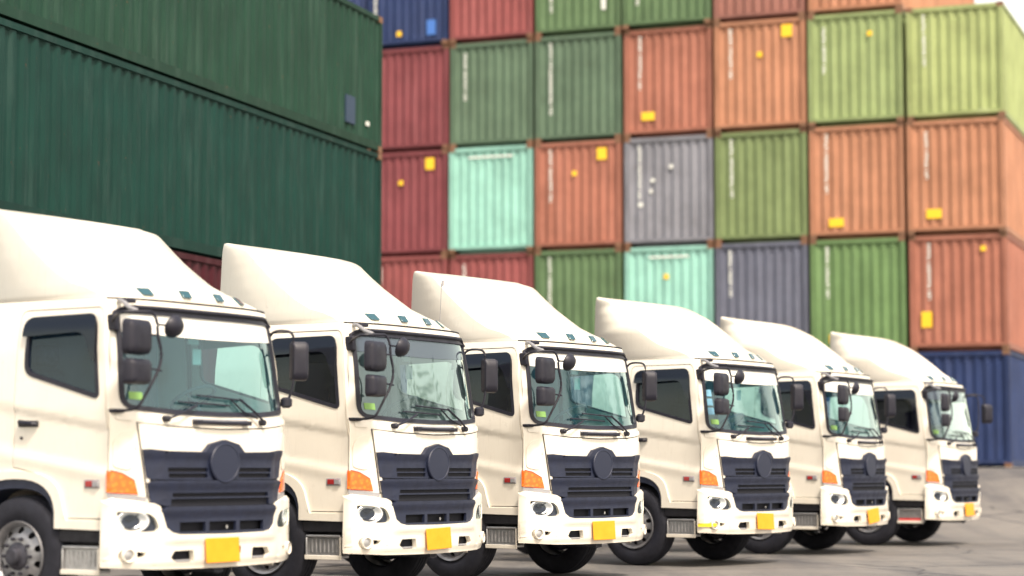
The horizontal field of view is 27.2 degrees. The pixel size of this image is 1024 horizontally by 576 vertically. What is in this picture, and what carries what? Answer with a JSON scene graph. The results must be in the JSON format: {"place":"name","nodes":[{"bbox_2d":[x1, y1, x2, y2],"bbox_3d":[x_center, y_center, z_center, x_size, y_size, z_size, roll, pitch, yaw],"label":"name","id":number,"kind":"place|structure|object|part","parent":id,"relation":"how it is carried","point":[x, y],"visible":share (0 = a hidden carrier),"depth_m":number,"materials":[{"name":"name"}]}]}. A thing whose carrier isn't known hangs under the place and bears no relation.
{"place":"outdoors","nodes":[
{"label":"outdoors","id":0,"kind":"place"},
{"bbox_2d":[399,365,408,393],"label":"side window","id":1,"kind":"structure","parent":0,"point":[403,378],"depth_m":58.39,"materials":[{"name":"clear glass"}]},
{"bbox_2d":[381,254,449,308],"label":"shipping container","id":2,"kind":"object","parent":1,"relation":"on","point":[397,273],"visible":0.08,"depth_m":58.55,"materials":[{"name":"red metal"}]},
{"bbox_2d":[381,149,449,256],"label":"shipping container","id":3,"kind":"object","parent":2,"relation":"on","point":[415,203],"visible":0.19,"depth_m":58.75,"materials":[{"name":"metal"}]},
{"bbox_2d":[368,44,449,153],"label":"shipping container","id":4,"kind":"object","parent":3,"relation":"on","point":[415,99],"visible":0.13,"depth_m":58.98,"materials":[{"name":"metal"}]},
{"bbox_2d":[367,0,449,49],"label":"shipping container","id":5,"kind":"object","parent":4,"relation":"on","point":[414,23],"visible":0.29,"depth_m":59.14,"materials":[{"name":"blue metal"}]},
{"bbox_2d":[79,468,1023,575],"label":"ground","id":6,"kind":"structure","parent":0,"point":[989,541],"depth_m":30.49,"materials":[{"name":"concrete"}]},
{"bbox_2d":[0,209,308,575],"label":"cab over truck","id":7,"kind":"object","parent":6,"relation":"on","point":[131,437],"visible":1,"depth_m":18.43,"materials":[{"name":"white paint"}]},
{"bbox_3d":[-3.870,1.075,18.207,1.103,1.795,0.165,-3,-6,32],"label":"door","id":8,"kind":"part","parent":7,"relation":"part of","materials":[{"name":"white paint"}]},
{"bbox_3d":[-2.643,1.240,20.132,1.103,1.795,0.165,-3,-6,32],"label":"door","id":9,"kind":"part","parent":7,"relation":"part of","materials":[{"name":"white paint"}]},
{"bbox_2d":[139,243,497,575],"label":"cab over truck","id":10,"kind":"object","parent":6,"relation":"on","point":[381,469],"visible":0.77,"depth_m":21.47,"materials":[{"name":"white paint"}]},
{"bbox_3d":[-2.083,1.336,21.243,1.103,1.795,0.165,-3,-6,31],"label":"door","id":11,"kind":"part","parent":10,"relation":"part of","materials":[{"name":"white paint"}]},
{"bbox_3d":[-0.893,1.503,23.192,1.103,1.795,0.165,-3,-6,31],"label":"door","id":12,"kind":"part","parent":10,"relation":"part of","materials":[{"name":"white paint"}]},
{"bbox_2d":[268,271,656,575],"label":"cab over truck","id":13,"kind":"object","parent":6,"relation":"on","point":[558,470],"visible":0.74,"depth_m":24.49,"materials":[{"name":"white paint"}]},
{"bbox_3d":[-0.315,1.595,24.263,1.103,1.795,0.165,-4,-6,37],"label":"door","id":14,"kind":"part","parent":13,"relation":"part of","materials":[{"name":"white paint"}]},
{"bbox_3d":[1.060,1.752,26.087,1.103,1.795,0.165,-4,-6,37],"label":"door","id":15,"kind":"part","parent":13,"relation":"part of","materials":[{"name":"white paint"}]},
{"bbox_2d":[453,297,803,564],"bbox_3d":[1.181,2.039,30.095,5.702,3.638,2.708,-4,-6,36],"label":"cab over truck","id":16,"kind":"object","parent":6,"relation":"on","point":[713,469],"visible":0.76,"depth_m":28.26,"materials":[{"name":"white paint"}]},
{"bbox_3d":[2.029,1.926,28.116,1.103,1.795,0.165,-4,-6,36],"label":"door","id":17,"kind":"part","parent":16,"relation":"part of","materials":[{"name":"white paint"}]},
{"bbox_3d":[3.373,2.084,29.962,1.103,1.795,0.165,-4,-6,36],"label":"door","id":18,"kind":"part","parent":16,"relation":"part of","materials":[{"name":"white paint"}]},
{"bbox_2d":[635,317,895,553],"bbox_3d":[3.160,2.358,33.807,5.702,3.638,2.708,-3,-6,31],"label":"cab over truck","id":19,"kind":"object","parent":6,"relation":"on","point":[838,477],"visible":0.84,"depth_m":32.06,"materials":[{"name":"white paint"}]},
{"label":"door","id":20,"kind":"part","parent":19,"relation":"part of","materials":[{"name":"white paint"}]},
{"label":"door","id":21,"kind":"part","parent":19,"relation":"part of","materials":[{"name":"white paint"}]},
{"bbox_2d":[684,332,992,545],"bbox_3d":[5.468,2.677,37.529,5.702,3.638,2.987,-3,-6,31],"label":"cab over truck","id":22,"kind":"object","parent":6,"relation":"on","point":[931,474],"visible":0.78,"depth_m":35.62,"materials":[{"name":"white paint"}]},
{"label":"door","id":23,"kind":"part","parent":22,"relation":"part of","materials":[{"name":"white paint"}]},
{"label":"door","id":24,"kind":"part","parent":22,"relation":"part of","materials":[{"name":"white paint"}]},
{"bbox_2d":[915,350,1023,467],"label":"shipping container","id":25,"kind":"object","parent":6,"relation":"on","point":[995,379],"visible":0.53,"depth_m":52.72,"materials":[{"name":"blue metal"}]},
{"bbox_2d":[909,232,1023,354],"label":"shipping container","id":26,"kind":"object","parent":25,"relation":"on","point":[967,292],"visible":0.86,"depth_m":53.15,"materials":[{"name":"orange metal"}]},
{"bbox_2d":[906,115,1023,244],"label":"shipping container","id":27,"kind":"object","parent":26,"relation":"on","point":[965,176],"visible":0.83,"depth_m":53.36,"materials":[{"name":"orange metal"}]},
{"bbox_2d":[906,1,1023,136],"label":"shipping container","id":28,"kind":"object","parent":27,"relation":"on","point":[965,61],"visible":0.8,"depth_m":53.69,"materials":[{"name":"green metal"}]},
{"bbox_2d":[570,375,593,406],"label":"side window","id":29,"kind":"structure","parent":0,"point":[583,395],"depth_m":56.43,"materials":[{"name":"glass"}]},
{"bbox_2d":[535,247,624,334],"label":"shipping container","id":30,"kind":"object","parent":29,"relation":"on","point":[571,285],"visible":0.27,"depth_m":56.73,"materials":[{"name":"green metal"}]},
{"bbox_2d":[535,138,624,250],"bbox_3d":[3.963,-2.025,62.564,2.446,2.919,12.198,-2,-5,21],"label":"shipping container","id":31,"kind":"object","parent":30,"relation":"on","point":[580,195],"visible":0.45,"depth_m":56.94,"materials":[{"name":"orange metal"}]},
{"bbox_2d":[535,30,623,143],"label":"shipping container","id":32,"kind":"object","parent":31,"relation":"on","point":[579,87],"visible":0.51,"depth_m":57.20,"materials":[{"name":"green metal"}]},
{"bbox_2d":[535,0,623,36],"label":"shipping container","id":33,"kind":"object","parent":32,"relation":"on","point":[562,17],"visible":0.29,"depth_m":57.42,"materials":[{"name":"green metal"}]},
{"bbox_2d":[826,397,829,417],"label":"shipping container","id":34,"kind":"object","parent":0,"point":[828,403],"depth_m":54.00,"materials":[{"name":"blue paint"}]},
{"bbox_2d":[810,236,910,347],"bbox_3d":[11.017,0.663,59.613,2.446,2.919,12.198,-2,-5,21],"label":"shipping container","id":35,"kind":"object","parent":34,"relation":"on","point":[861,287],"visible":0.58,"depth_m":54.00,"materials":[{"name":"metal"}]},
{"bbox_2d":[809,122,908,239],"bbox_3d":[11.022,-2.257,59.862,2.446,2.919,12.198,-2,-5,21],"label":"shipping container","id":36,"kind":"object","parent":35,"relation":"on","point":[858,181],"visible":0.53,"depth_m":54.24,"materials":[{"name":"orange metal"}]},
{"bbox_2d":[807,8,906,127],"bbox_3d":[11.016,-5.180,60.080,2.446,2.919,12.198,-2,-5,21],"label":"shipping container","id":37,"kind":"object","parent":36,"relation":"on","point":[857,68],"visible":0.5,"depth_m":54.47,"materials":[{"name":"metal"}]},
{"bbox_2d":[808,0,974,15],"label":"shipping container","id":38,"kind":"object","parent":37,"relation":"on","point":[821,7],"visible":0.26,"depth_m":54.92,"materials":[{"name":"orange metal"}]},
{"bbox_2d":[975,0,1023,30],"label":"sky","id":39,"kind":"structure","parent":0,"point":[1016,7],"materials":[{"name":"white"}]},
{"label":"shipping container","id":40,"kind":"object","parent":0,"visible":0},
{"bbox_2d":[715,240,810,334],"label":"shipping container","id":41,"kind":"object","parent":40,"relation":"on","point":[769,282],"visible":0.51,"depth_m":54.86,"materials":[{"name":"metal"}]},
{"bbox_2d":[715,128,809,243],"bbox_3d":[8.676,-2.179,60.779,2.446,2.919,12.198,-2,-5,21],"label":"shipping container","id":42,"kind":"object","parent":41,"relation":"on","point":[762,186],"visible":0.59,"depth_m":55.16,"materials":[{"name":"green metal"}]},
{"bbox_2d":[714,16,808,132],"bbox_3d":[8.668,-5.103,60.972,2.446,2.919,12.198,-2,-5,21],"label":"shipping container","id":43,"kind":"object","parent":42,"relation":"on","point":[760,75],"visible":0.56,"depth_m":55.35,"materials":[{"name":"orange metal"}]},
{"bbox_2d":[714,0,807,22],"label":"shipping container","id":44,"kind":"object","parent":43,"relation":"on","point":[725,11],"visible":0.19,"depth_m":55.61,"materials":[{"name":"red metal"}]},
{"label":"shipping container","id":45,"kind":"object","parent":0,"visible":0},
{"bbox_2d":[624,244,715,324],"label":"shipping container","id":46,"kind":"object","parent":45,"relation":"on","point":[682,276],"visible":0.21,"depth_m":55.85,"materials":[{"name":"teal metal"}]},
{"bbox_2d":[624,133,715,247],"bbox_3d":[6.341,-2.099,61.701,2.446,2.919,12.198,-2,-5,21],"label":"shipping container","id":47,"kind":"object","parent":46,"relation":"on","point":[669,190],"visible":0.43,"depth_m":56.08,"materials":[{"name":"grey metal"}]},
{"bbox_2d":[624,24,714,138],"bbox_3d":[6.344,-5.018,61.965,2.446,2.919,12.198,-2,-5,21],"label":"shipping container","id":48,"kind":"object","parent":47,"relation":"on","point":[668,82],"visible":0.53,"depth_m":56.35,"materials":[{"name":"orange metal"}]},
{"bbox_2d":[622,0,713,30],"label":"shipping container","id":49,"kind":"object","parent":48,"relation":"on","point":[645,14],"visible":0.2,"depth_m":56.47,"materials":[{"name":"green metal"}]},
{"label":"shipping container","id":50,"kind":"object","parent":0,"visible":0},
{"bbox_2d":[450,251,534,288],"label":"shipping container","id":51,"kind":"object","parent":50,"relation":"on","point":[518,267],"visible":0.13,"depth_m":57.68,"materials":[{"name":"red metal"}]},
{"bbox_2d":[449,144,535,254],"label":"shipping container","id":52,"kind":"object","parent":51,"relation":"on","point":[491,199],"visible":0.34,"depth_m":57.84,"materials":[{"name":"teal metal"}]},
{"bbox_2d":[450,38,534,148],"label":"shipping container","id":53,"kind":"object","parent":52,"relation":"on","point":[492,94],"visible":0.44,"depth_m":58.17,"materials":[{"name":"green metal"}]},
{"bbox_2d":[450,0,535,43],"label":"shipping container","id":54,"kind":"object","parent":53,"relation":"on","point":[475,21],"visible":0.16,"depth_m":58.33,"materials":[{"name":"red metal"}]},
{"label":"shipping container","id":55,"kind":"object","parent":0,"visible":0},
{"bbox_2d":[348,0,366,9],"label":"shipping container","id":56,"kind":"object","parent":55,"relation":"on","point":[362,3],"visible":0.01,"depth_m":59.87,"materials":[{"name":"blue metal"}]},
{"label":"shipping container","id":57,"kind":"object","parent":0,"visible":0},
{"bbox_2d":[172,250,221,383],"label":"shipping container","id":58,"kind":"object","parent":57,"relation":"on","point":[207,270],"visible":0.03,"depth_m":32.99,"materials":[{"name":"red metal"}]},
{"bbox_2d":[0,17,381,286],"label":"shipping container","id":59,"kind":"object","parent":58,"relation":"on","point":[86,134],"visible":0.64,"depth_m":31.96,"materials":[{"name":"metal"}]},
{"bbox_2d":[0,0,382,153],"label":"shipping container","id":60,"kind":"object","parent":59,"relation":"on","point":[315,65],"visible":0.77,"depth_m":34.87,"materials":[{"name":"metal"}]}
]}

